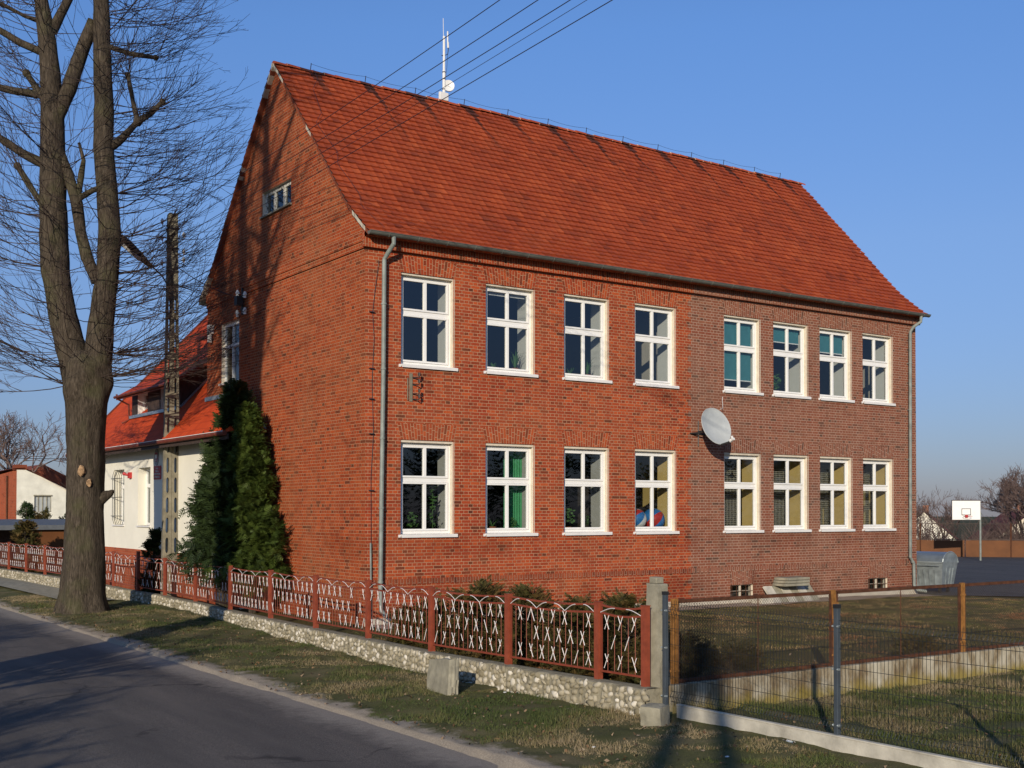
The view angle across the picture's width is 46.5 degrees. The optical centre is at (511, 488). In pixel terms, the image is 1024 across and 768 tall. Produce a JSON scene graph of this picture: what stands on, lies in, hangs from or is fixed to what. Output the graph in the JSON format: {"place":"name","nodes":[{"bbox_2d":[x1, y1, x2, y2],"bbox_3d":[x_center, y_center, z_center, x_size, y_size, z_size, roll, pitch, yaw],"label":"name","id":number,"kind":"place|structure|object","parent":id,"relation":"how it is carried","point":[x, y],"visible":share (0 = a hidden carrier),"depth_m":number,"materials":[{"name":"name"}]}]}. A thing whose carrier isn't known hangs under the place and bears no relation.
{"place":"outdoors","nodes":[
{"label":"outdoors","id":0,"kind":"place"},
{"bbox_2d":[0,577,115,599],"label":"pavement","id":1,"kind":"structure","parent":0,"point":[42,590],"depth_m":41.66,"materials":[{"name":"concrete"}]},
{"bbox_2d":[0,608,497,767],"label":"road","id":2,"kind":"structure","parent":0,"point":[69,698],"depth_m":16.08,"materials":[{"name":"grey asphalt"}]},
{"bbox_2d":[0,586,1006,767],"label":"verge","id":3,"kind":"structure","parent":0,"point":[495,751],"depth_m":16.52,"materials":[{"name":"green plant"}]},
{"bbox_2d":[0,0,265,614],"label":"linden tree","id":4,"kind":"object","parent":3,"relation":"on","point":[87,374],"visible":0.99,"depth_m":32.44,"materials":[{"name":"brown plant"}]},
{"bbox_2d":[427,658,458,695],"bbox_3d":[-1.056,2.904,18.120,0.184,0.653,0.849,8,-12,-26],"label":"marker stone","id":5,"kind":"object","parent":3,"relation":"on","point":[443,675],"visible":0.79,"depth_m":17.89,"materials":[{"name":"concrete"}]},
{"bbox_2d":[458,683,497,692],"bbox_3d":[-0.690,3.145,18.530,0.753,0.116,0.855,-1,-1,40],"label":"soil heap","id":6,"kind":"object","parent":3,"relation":"on","point":[482,688],"visible":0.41,"depth_m":18.46,"materials":[{"name":"brown soil"}]},
{"bbox_2d":[640,577,669,703],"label":"gate pillar","id":7,"kind":"structure","parent":3,"relation":"on","point":[656,586],"depth_m":16.34,"materials":[{"name":"concrete"}]},
{"bbox_2d":[640,703,669,725],"bbox_3d":[1.870,2.999,15.529,0.319,0.377,0.284,-1,3,35],"label":"pillar base","id":8,"kind":"object","parent":3,"relation":"on","point":[654,714],"visible":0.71,"depth_m":15.43,"materials":[{"name":"concrete"}]},
{"bbox_2d":[0,0,1023,516],"label":"sky","id":9,"kind":"structure","parent":0,"point":[903,120],"materials":[{"name":"blue"}]},
{"bbox_2d":[36,571,1023,702],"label":"lawn","id":10,"kind":"structure","parent":0,"point":[335,628],"depth_m":27.73,"materials":[{"name":"plant"}]},
{"bbox_2d":[4,518,44,572],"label":"evergreen shrub","id":11,"kind":"object","parent":10,"relation":"on","point":[27,525],"visible":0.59,"depth_m":48.37,"materials":[{"name":"green plant"}]},
{"bbox_2d":[15,501,37,518],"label":"evergreen shrub","id":12,"kind":"object","parent":10,"relation":"on","point":[27,509],"visible":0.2,"depth_m":56.19,"materials":[{"name":"green plant"}]},
{"bbox_2d":[32,506,51,518],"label":"evergreen shrub","id":13,"kind":"object","parent":10,"relation":"on","point":[44,514],"visible":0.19,"depth_m":55.95,"materials":[{"name":"green plant"}]},
{"bbox_2d":[133,527,161,593],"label":"evergreen shrub","id":14,"kind":"object","parent":10,"relation":"on","point":[152,544],"visible":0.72,"depth_m":36.34,"materials":[{"name":"green plant"}]},
{"bbox_2d":[121,212,185,596],"bbox_3d":[-10.744,-2.434,35.081,0.522,11.800,2.392,-1,-1,35],"label":"power pole","id":15,"kind":"object","parent":10,"relation":"on","point":[170,475],"visible":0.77,"depth_m":35.73,"materials":[{"name":"concrete"}]},
{"bbox_2d":[177,0,499,212],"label":"overhead wire","id":16,"kind":"object","parent":15,"relation":"attached to","point":[361,94],"visible":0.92,"depth_m":23.78,"materials":[{"name":"black metal"}]},
{"bbox_2d":[174,0,537,227],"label":"overhead wire","id":17,"kind":"object","parent":15,"relation":"attached to","point":[383,99],"visible":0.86,"depth_m":22.96,"materials":[{"name":"black metal"}]},
{"bbox_2d":[181,0,569,236],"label":"overhead wire","id":18,"kind":"object","parent":15,"relation":"attached to","point":[404,102],"visible":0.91,"depth_m":22.45,"materials":[{"name":"black metal"}]},
{"bbox_2d":[174,0,586,248],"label":"overhead wire","id":19,"kind":"object","parent":15,"relation":"attached to","point":[407,109],"visible":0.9,"depth_m":22.21,"materials":[{"name":"black metal"}]},
{"bbox_2d":[185,0,611,250],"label":"overhead wire","id":20,"kind":"object","parent":15,"relation":"attached to","point":[425,109],"visible":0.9,"depth_m":21.90,"materials":[{"name":"black metal"}]},
{"bbox_2d":[165,378,270,607],"bbox_3d":[-7.827,0.206,32.400,2.197,6.382,6.183,1,-1,-35],"label":"cypress tree","id":21,"kind":"object","parent":10,"relation":"on","point":[213,492],"visible":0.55,"depth_m":31.71,"materials":[{"name":"green plant"}]},
{"bbox_2d":[204,401,294,612],"bbox_3d":[-6.769,0.521,30.724,2.107,5.666,3.442,1,-1,-35],"label":"cypress tree","id":22,"kind":"object","parent":10,"relation":"on","point":[253,525],"visible":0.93,"depth_m":30.45,"materials":[{"name":"green plant"}]},
{"bbox_2d":[386,603,427,647],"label":"thuja bush","id":23,"kind":"object","parent":10,"relation":"on","point":[403,621],"visible":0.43,"depth_m":23.15,"materials":[{"name":"green plant"}]},
{"bbox_2d":[408,587,465,649],"bbox_3d":[-1.419,2.632,22.671,1.200,1.496,1.318,1,-1,-35],"label":"thuja bush","id":24,"kind":"object","parent":10,"relation":"on","point":[438,628],"visible":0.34,"depth_m":22.54,"materials":[{"name":"green plant"}]},
{"bbox_2d":[435,574,515,659],"bbox_3d":[-0.552,2.446,21.314,1.611,1.813,1.623,0,-1,18],"label":"thuja bush","id":25,"kind":"object","parent":10,"relation":"on","point":[482,587],"visible":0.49,"depth_m":21.08,"materials":[{"name":"green plant"}]},
{"bbox_2d":[1,598,1023,767],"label":"fallen leaves","id":26,"kind":"object","parent":10,"relation":"on","point":[644,726],"visible":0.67,"depth_m":18.03,"materials":[{"name":"brown plant"}]},
{"bbox_2d":[483,581,562,667],"bbox_3d":[0.237,2.428,20.263,1.522,1.720,1.432,1,-1,-35],"label":"thuja bush","id":27,"kind":"object","parent":10,"relation":"on","point":[523,591],"visible":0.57,"depth_m":20.04,"materials":[{"name":"green plant"}]},
{"bbox_2d":[530,592,613,675],"bbox_3d":[1.033,2.492,18.984,1.446,1.719,1.514,1,-1,-35],"label":"thuja bush","id":28,"kind":"object","parent":10,"relation":"on","point":[558,619],"visible":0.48,"depth_m":18.77,"materials":[{"name":"green plant"}]},
{"bbox_2d":[580,587,670,683],"bbox_3d":[1.802,2.359,18.061,1.493,1.783,1.588,1,-1,-35],"label":"thuja bush","id":29,"kind":"object","parent":10,"relation":"on","point":[624,600],"visible":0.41,"depth_m":17.93,"materials":[{"name":"green plant"}]},
{"bbox_2d":[373,594,941,628],"bbox_3d":[5.184,3.237,32.384,20.000,0.075,1.122,1,-1,-35],"label":"gravel strip","id":30,"kind":"object","parent":10,"relation":"on","point":[381,626],"visible":0.36,"depth_m":33.77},
{"bbox_2d":[763,586,781,602],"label":"paving slab","id":31,"kind":"structure","parent":30,"relation":"on","point":[768,589],"depth_m":34.32,"materials":[{"name":"concrete"}]},
{"bbox_2d":[772,586,787,601],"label":"paving slab","id":32,"kind":"structure","parent":30,"relation":"on","point":[777,590],"depth_m":34.53,"materials":[{"name":"concrete"}]},
{"bbox_2d":[773,583,809,586],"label":"paving slab","id":33,"kind":"structure","parent":32,"relation":"on","point":[791,584],"depth_m":34.49,"materials":[{"name":"concrete"}]},
{"bbox_2d":[773,580,809,583],"bbox_3d":[8.157,2.696,34.724,1.000,0.075,0.500,1,-1,-34],"label":"paving slab","id":34,"kind":"object","parent":33,"relation":"on","point":[791,581],"depth_m":34.52,"materials":[{"name":"concrete"}]},
{"bbox_2d":[774,576,809,580],"bbox_3d":[8.174,2.612,34.736,1.000,0.075,0.500,1,-1,-37],"label":"paving slab","id":35,"kind":"object","parent":34,"relation":"on","point":[792,578],"depth_m":34.56,"materials":[{"name":"concrete"}]},
{"bbox_2d":[779,586,797,601],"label":"paving slab","id":36,"kind":"structure","parent":30,"relation":"on","point":[785,589],"depth_m":34.66,"materials":[{"name":"concrete"}]},
{"bbox_2d":[788,586,804,600],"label":"paving slab","id":37,"kind":"structure","parent":30,"relation":"on","point":[793,589],"depth_m":34.89,"materials":[{"name":"concrete"}]},
{"bbox_2d":[795,586,812,600],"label":"paving slab","id":38,"kind":"structure","parent":30,"relation":"on","point":[801,589],"depth_m":35.04,"materials":[{"name":"concrete"}]},
{"bbox_2d":[804,585,818,600],"bbox_3d":[8.846,3.094,35.222,0.380,0.530,0.545,1,-1,-35],"label":"paving slab","id":39,"kind":"object","parent":30,"relation":"on","point":[809,588],"depth_m":35.25,"materials":[{"name":"concrete"}]},
{"bbox_2d":[610,627,717,684],"bbox_3d":[2.252,2.516,17.469,1.487,1.098,1.474,0,-1,17],"label":"shrub","id":40,"kind":"object","parent":10,"relation":"on","point":[638,659],"visible":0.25,"depth_m":17.23,"materials":[{"name":"green plant"}]},
{"bbox_2d":[703,637,771,672],"bbox_3d":[3.510,2.726,18.950,1.264,0.755,1.299,0,-1,2],"label":"shrub","id":41,"kind":"object","parent":10,"relation":"on","point":[738,656],"visible":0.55,"depth_m":18.88,"materials":[{"name":"green plant"}]},
{"bbox_2d":[752,598,773,603],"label":"kerb block","id":42,"kind":"structure","parent":10,"relation":"on","point":[762,601],"depth_m":33.70,"materials":[{"name":"concrete"}]},
{"bbox_2d":[885,627,956,654],"bbox_3d":[7.029,2.772,20.541,1.200,0.729,1.055,1,-1,-35],"label":"shrub","id":43,"kind":"object","parent":10,"relation":"on","point":[911,643],"visible":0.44,"depth_m":20.49,"materials":[{"name":"green plant"}]},
{"bbox_2d":[712,667,1023,767],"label":"lawn","id":44,"kind":"structure","parent":0,"point":[1016,724],"depth_m":15.88,"materials":[{"name":"plant"}]},
{"bbox_2d":[933,516,995,538],"bbox_3d":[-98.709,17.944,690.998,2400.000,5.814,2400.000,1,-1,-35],"label":"ground","id":45,"kind":"structure","parent":0,"point":[987,519],"depth_m":723.98,"materials":[{"name":"soil"}]},
{"bbox_2d":[0,519,64,571],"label":"garage","id":46,"kind":"structure","parent":45,"relation":"on","point":[51,531],"depth_m":51.15,"materials":[{"name":"brown metal"}]},
{"bbox_2d":[0,465,65,518],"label":"farm shed","id":47,"kind":"structure","parent":45,"relation":"on","point":[20,484],"depth_m":60.54,"materials":[{"name":"paint"}]},
{"bbox_2d":[34,495,51,511],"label":"window","id":48,"kind":"structure","parent":47,"relation":"in","point":[41,501],"depth_m":60.49,"materials":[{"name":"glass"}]},
{"bbox_2d":[27,465,65,488],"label":"roof","id":49,"kind":"structure","parent":47,"relation":"attached to","point":[53,476],"depth_m":82.67,"materials":[{"name":"red tile"}]},
{"bbox_2d":[0,411,66,472],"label":"bare tree","id":50,"kind":"object","parent":45,"relation":"on","point":[6,442],"visible":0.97,"depth_m":75.04,"materials":[{"name":"brown plant"}]},
{"bbox_2d":[65,315,267,608],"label":"annex building","id":51,"kind":"structure","parent":45,"relation":"on","point":[135,439],"depth_m":38.84,"materials":[{"name":"paint"}]},
{"bbox_2d":[111,470,123,525],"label":"window","id":52,"kind":"structure","parent":51,"relation":"in","point":[122,486],"depth_m":41.29,"materials":[{"name":"white glass"}]},
{"bbox_2d":[135,468,150,526],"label":"window","id":53,"kind":"structure","parent":51,"relation":"in","point":[147,469],"depth_m":39.07,"materials":[{"name":"white glass"}]},
{"bbox_2d":[154,449,158,465],"bbox_3d":[-11.183,-1.002,37.440,0.032,0.540,0.400,1,-1,-35],"label":"emblem sign","id":54,"kind":"object","parent":51,"relation":"attached to","point":[156,457],"visible":0.92,"depth_m":37.40,"materials":[{"name":"grey metal"}]},
{"bbox_2d":[153,466,161,479],"bbox_3d":[-11.129,-0.513,37.354,0.031,0.420,0.690,1,-1,-35],"label":"name plaque","id":55,"kind":"object","parent":51,"relation":"attached to","point":[157,472],"visible":1,"depth_m":37.31,"materials":[{"name":"metal"}]},
{"bbox_2d":[0,568,661,715],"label":"stone wall","id":56,"kind":"structure","parent":45,"relation":"on","point":[584,690],"depth_m":20.47,"materials":[{"name":"grey stone"}]},
{"bbox_2d":[0,542,650,686],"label":"steel fence","id":57,"kind":"object","parent":56,"relation":"on","point":[48,556],"visible":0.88,"depth_m":21.94,"materials":[{"name":"metal"}]},
{"bbox_2d":[199,61,930,626],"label":"school building","id":58,"kind":"structure","parent":45,"relation":"on","point":[449,251],"depth_m":31.96,"materials":[{"name":"red brick"}]},
{"bbox_2d":[218,320,238,385],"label":"window","id":59,"kind":"structure","parent":58,"relation":"in","point":[234,344],"depth_m":34.35,"materials":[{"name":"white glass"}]},
{"bbox_2d":[234,288,246,316],"bbox_3d":[-7.577,-5.226,33.174,0.260,0.778,0.664,1,-1,-35],"label":"insulator bracket","id":60,"kind":"object","parent":58,"relation":"attached to","point":[238,300],"visible":0.88,"depth_m":33.11,"materials":[{"name":"ceramic"}]},
{"bbox_2d":[259,181,291,219],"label":"attic window","id":61,"kind":"structure","parent":58,"relation":"in","point":[284,200],"depth_m":31.81,"materials":[{"name":"white glass"}]},
{"bbox_2d":[406,512,418,526],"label":"potted plant","id":62,"kind":"object","parent":58,"relation":"in","point":[410,519],"visible":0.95,"depth_m":28.29,"materials":[{"name":"plant"}]},
{"bbox_2d":[407,372,420,400],"bbox_3d":[-2.296,-2.389,27.882,0.314,0.670,0.109,0,-1,4],"label":"insulator bracket","id":63,"kind":"object","parent":58,"relation":"attached to","point":[411,384],"visible":1,"depth_m":27.89,"materials":[{"name":"metal"}]},
{"bbox_2d":[398,440,457,537],"bbox_3d":[-2.030,0.000,28.211,1.599,2.289,0.270,1,-1,-35],"label":"window","id":64,"kind":"structure","parent":58,"relation":"in","point":[447,479],"depth_m":28.30,"materials":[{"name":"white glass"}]},
{"bbox_2d":[399,272,457,370],"bbox_3d":[-2.026,-3.949,28.281,1.599,2.227,0.270,1,-1,-35],"label":"window","id":65,"kind":"structure","parent":58,"relation":"in","point":[447,316],"depth_m":28.34,"materials":[{"name":"white glass"}]},
{"bbox_2d":[426,485,439,528],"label":"potted plant","id":66,"kind":"object","parent":58,"relation":"in","point":[432,507],"visible":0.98,"depth_m":28.62,"materials":[{"name":"plant"}]},
{"bbox_2d":[439,21,453,102],"bbox_3d":[-1.907,-12.347,34.496,0.509,2.620,0.234,1,-1,-35],"label":"antenna mast","id":67,"kind":"object","parent":58,"relation":"on","point":[447,88],"visible":0.94,"depth_m":34.50,"materials":[{"name":"metal"}]},
{"bbox_2d":[483,443,537,536],"bbox_3d":[-0.076,0.026,29.565,1.614,2.289,0.270,1,-1,-35],"label":"window","id":68,"kind":"structure","parent":58,"relation":"in","point":[528,481],"depth_m":29.67,"materials":[{"name":"white plastic"}]},
{"bbox_2d":[484,283,537,377],"bbox_3d":[-0.087,-3.922,29.656,1.614,2.227,0.320,1,-1,-35],"label":"window","id":69,"kind":"structure","parent":58,"relation":"in","point":[508,292],"depth_m":29.78,"materials":[{"name":"white glass"}]},
{"bbox_2d":[503,451,521,527],"bbox_3d":[0.051,0.040,30.231,0.630,2.100,0.060,1,-1,-35],"label":"curtain","id":70,"kind":"object","parent":58,"relation":"hanging from","point":[515,492],"visible":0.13,"depth_m":30.24,"materials":[{"name":"green fabric"}]},
{"bbox_2d":[509,351,520,368],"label":"potted plant","id":71,"kind":"object","parent":58,"relation":"in","point":[516,359],"visible":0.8,"depth_m":29.99,"materials":[{"name":"plant"}]},
{"bbox_2d":[565,508,574,523],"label":"potted plant","id":72,"kind":"object","parent":58,"relation":"in","point":[568,512],"visible":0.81,"depth_m":30.94,"materials":[{"name":"plant"}]},
{"bbox_2d":[580,360,592,374],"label":"potted plant","id":73,"kind":"object","parent":58,"relation":"in","point":[587,367],"visible":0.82,"depth_m":31.31,"materials":[{"name":"plant"}]},
{"bbox_2d":[562,294,611,383],"bbox_3d":[1.905,-3.896,31.007,1.613,2.227,0.270,1,-1,-35],"label":"window","id":74,"kind":"structure","parent":58,"relation":"in","point":[603,333],"depth_m":31.17,"materials":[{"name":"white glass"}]},
{"bbox_2d":[562,446,612,534],"bbox_3d":[1.901,0.052,30.936,1.613,2.289,0.270,1,-1,-35],"label":"window","id":75,"kind":"structure","parent":58,"relation":"in","point":[603,482],"depth_m":31.09,"materials":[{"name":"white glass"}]},
{"bbox_2d":[636,509,646,526],"bbox_3d":[3.379,0.834,32.489,0.600,0.600,0.600,46,4,-25],"label":"play ball","id":76,"kind":"object","parent":58,"relation":"in","point":[641,519],"visible":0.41,"depth_m":32.26,"materials":[{"name":"multicoloured plastic"}]},
{"bbox_2d":[644,508,664,528],"bbox_3d":[3.897,0.851,32.848,0.640,0.640,0.640,46,4,-25],"label":"play ball","id":77,"kind":"object","parent":58,"relation":"in","point":[659,519],"visible":0.62,"depth_m":32.61,"materials":[{"name":"multicoloured plastic"}]},
{"bbox_2d":[633,303,678,388],"bbox_3d":[3.859,-3.870,32.361,1.611,2.227,0.270,1,-1,-35],"label":"window","id":78,"kind":"structure","parent":58,"relation":"in","point":[670,340],"depth_m":32.58,"materials":[{"name":"white plastic"}]},
{"bbox_2d":[633,449,679,533],"bbox_3d":[3.855,0.078,32.290,1.611,2.289,0.270,1,-1,-35],"label":"window","id":79,"kind":"structure","parent":58,"relation":"in","point":[670,454],"depth_m":32.41,"materials":[{"name":"white plastic"}]},
{"bbox_2d":[690,397,734,445],"bbox_3d":[5.495,-1.902,32.784,1.106,1.445,1.659,0,-1,-6],"label":"satellite dish","id":80,"kind":"object","parent":58,"relation":"attached to","point":[716,426],"visible":1,"depth_m":32.70,"materials":[{"name":"metal"}]},
{"bbox_2d":[730,584,752,595],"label":"basement window","id":81,"kind":"structure","parent":58,"relation":"in","point":[739,586],"depth_m":34.11,"materials":[{"name":"white plastic"}]},
{"bbox_2d":[723,315,763,395],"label":"window","id":82,"kind":"structure","parent":58,"relation":"in","point":[738,350],"depth_m":34.41,"materials":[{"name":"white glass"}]},
{"bbox_2d":[723,452,763,532],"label":"window","id":83,"kind":"structure","parent":58,"relation":"in","point":[755,485],"depth_m":34.46,"materials":[{"name":"white plastic"}]},
{"bbox_2d":[773,374,780,390],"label":"potted plant","id":84,"kind":"object","parent":58,"relation":"in","point":[778,380],"visible":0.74,"depth_m":35.41,"materials":[{"name":"plant"}]},
{"bbox_2d":[772,321,810,398],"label":"window","id":85,"kind":"structure","parent":58,"relation":"in","point":[786,333],"depth_m":35.55,"materials":[{"name":"white plastic"}]},
{"bbox_2d":[772,454,811,531],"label":"window","id":86,"kind":"structure","parent":58,"relation":"in","point":[802,486],"depth_m":35.61,"materials":[{"name":"white plastic"}]},
{"bbox_2d":[818,327,854,402],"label":"window","id":87,"kind":"structure","parent":58,"relation":"in","point":[830,339],"depth_m":36.78,"materials":[{"name":"white plastic"}]},
{"bbox_2d":[819,456,854,531],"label":"window","id":88,"kind":"structure","parent":58,"relation":"in","point":[846,487],"depth_m":36.75,"materials":[{"name":"white glass"}]},
{"bbox_2d":[868,578,885,588],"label":"basement window","id":89,"kind":"structure","parent":58,"relation":"in","point":[876,583],"depth_m":37.53,"materials":[{"name":"white plastic"}]},
{"bbox_2d":[862,333,895,405],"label":"window","id":90,"kind":"structure","parent":58,"relation":"in","point":[888,364],"depth_m":37.96,"materials":[{"name":"white glass"}]},
{"bbox_2d":[862,458,895,530],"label":"window","id":91,"kind":"structure","parent":58,"relation":"in","point":[887,487],"depth_m":37.90,"materials":[{"name":"white glass"}]},
{"bbox_2d":[676,704,1005,767],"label":"fence kerb","id":92,"kind":"structure","parent":45,"relation":"on","point":[857,746],"depth_m":13.88,"materials":[{"name":"concrete"}]},
{"bbox_2d":[661,591,1023,767],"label":"wire fence","id":93,"kind":"object","parent":92,"relation":"on","point":[837,632],"visible":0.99,"depth_m":13.87,"materials":[{"name":"metal"}]},
{"bbox_2d":[668,645,1023,713],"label":"wall","id":94,"kind":"structure","parent":45,"relation":"on","point":[787,686],"depth_m":18.27,"materials":[{"name":"grey concrete"}]},
{"bbox_2d":[669,580,1023,683],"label":"rusty fence","id":95,"kind":"object","parent":94,"relation":"on","point":[833,595],"visible":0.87,"depth_m":18.48,"materials":[{"name":"orange metal"}]},
{"bbox_2d":[916,505,956,538],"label":"distant house","id":96,"kind":"structure","parent":45,"relation":"on","point":[927,518],"depth_m":117.27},
{"bbox_2d":[916,488,972,538],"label":"bare tree","id":97,"kind":"object","parent":45,"relation":"on","point":[947,516],"visible":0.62,"depth_m":87.89,"materials":[{"name":"brown plant"}]},
{"bbox_2d":[916,514,1023,552],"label":"hedgerow","id":98,"kind":"object","parent":45,"relation":"on","point":[939,532],"visible":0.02,"depth_m":77.05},
{"bbox_2d":[952,508,1023,540],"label":"hedgerow","id":99,"kind":"object","parent":45,"relation":"on","point":[995,536],"visible":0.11,"depth_m":79.03,"materials":[{"name":"brown plant"}]},
{"bbox_2d":[968,464,1023,535],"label":"bare tree","id":100,"kind":"object","parent":45,"relation":"on","point":[990,508],"visible":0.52,"depth_m":80.89,"materials":[{"name":"brown plant"}]},
{"bbox_2d":[969,507,1023,538],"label":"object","id":101,"kind":"structure","parent":45,"relation":"on","point":[1013,514],"depth_m":128.84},
{"bbox_2d":[976,469,1023,520],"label":"bare tree","id":102,"kind":"object","parent":45,"relation":"on","point":[1006,488],"visible":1,"depth_m":76.94,"materials":[{"name":"brown plant"}]},
{"bbox_2d":[918,553,1023,595],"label":"school yard","id":103,"kind":"structure","parent":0,"point":[976,569],"depth_m":50.87,"materials":[{"name":"grey asphalt"}]},
{"bbox_2d":[916,491,927,533],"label":"bare tree","id":104,"kind":"object","parent":103,"relation":"on","point":[919,511],"visible":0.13,"depth_m":82.63,"materials":[{"name":"brown plant"}]},
{"bbox_2d":[917,551,958,592],"bbox_3d":[14.015,2.758,39.892,1.116,1.368,1.444,1,-1,-43],"label":"waste container","id":105,"kind":"object","parent":103,"relation":"on","point":[936,568],"visible":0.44,"depth_m":39.43,"materials":[{"name":"metal"}]},
{"bbox_2d":[951,500,981,560],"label":"basketball hoop","id":106,"kind":"object","parent":103,"relation":"on","point":[965,509],"visible":0.95,"depth_m":64.50,"materials":[{"name":"metal"}]},
{"bbox_2d":[916,523,1023,556],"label":"sheet metal fence","id":107,"kind":"object","parent":103,"relation":"on","point":[993,548],"visible":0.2,"depth_m":69.78,"materials":[{"name":"brown metal"}]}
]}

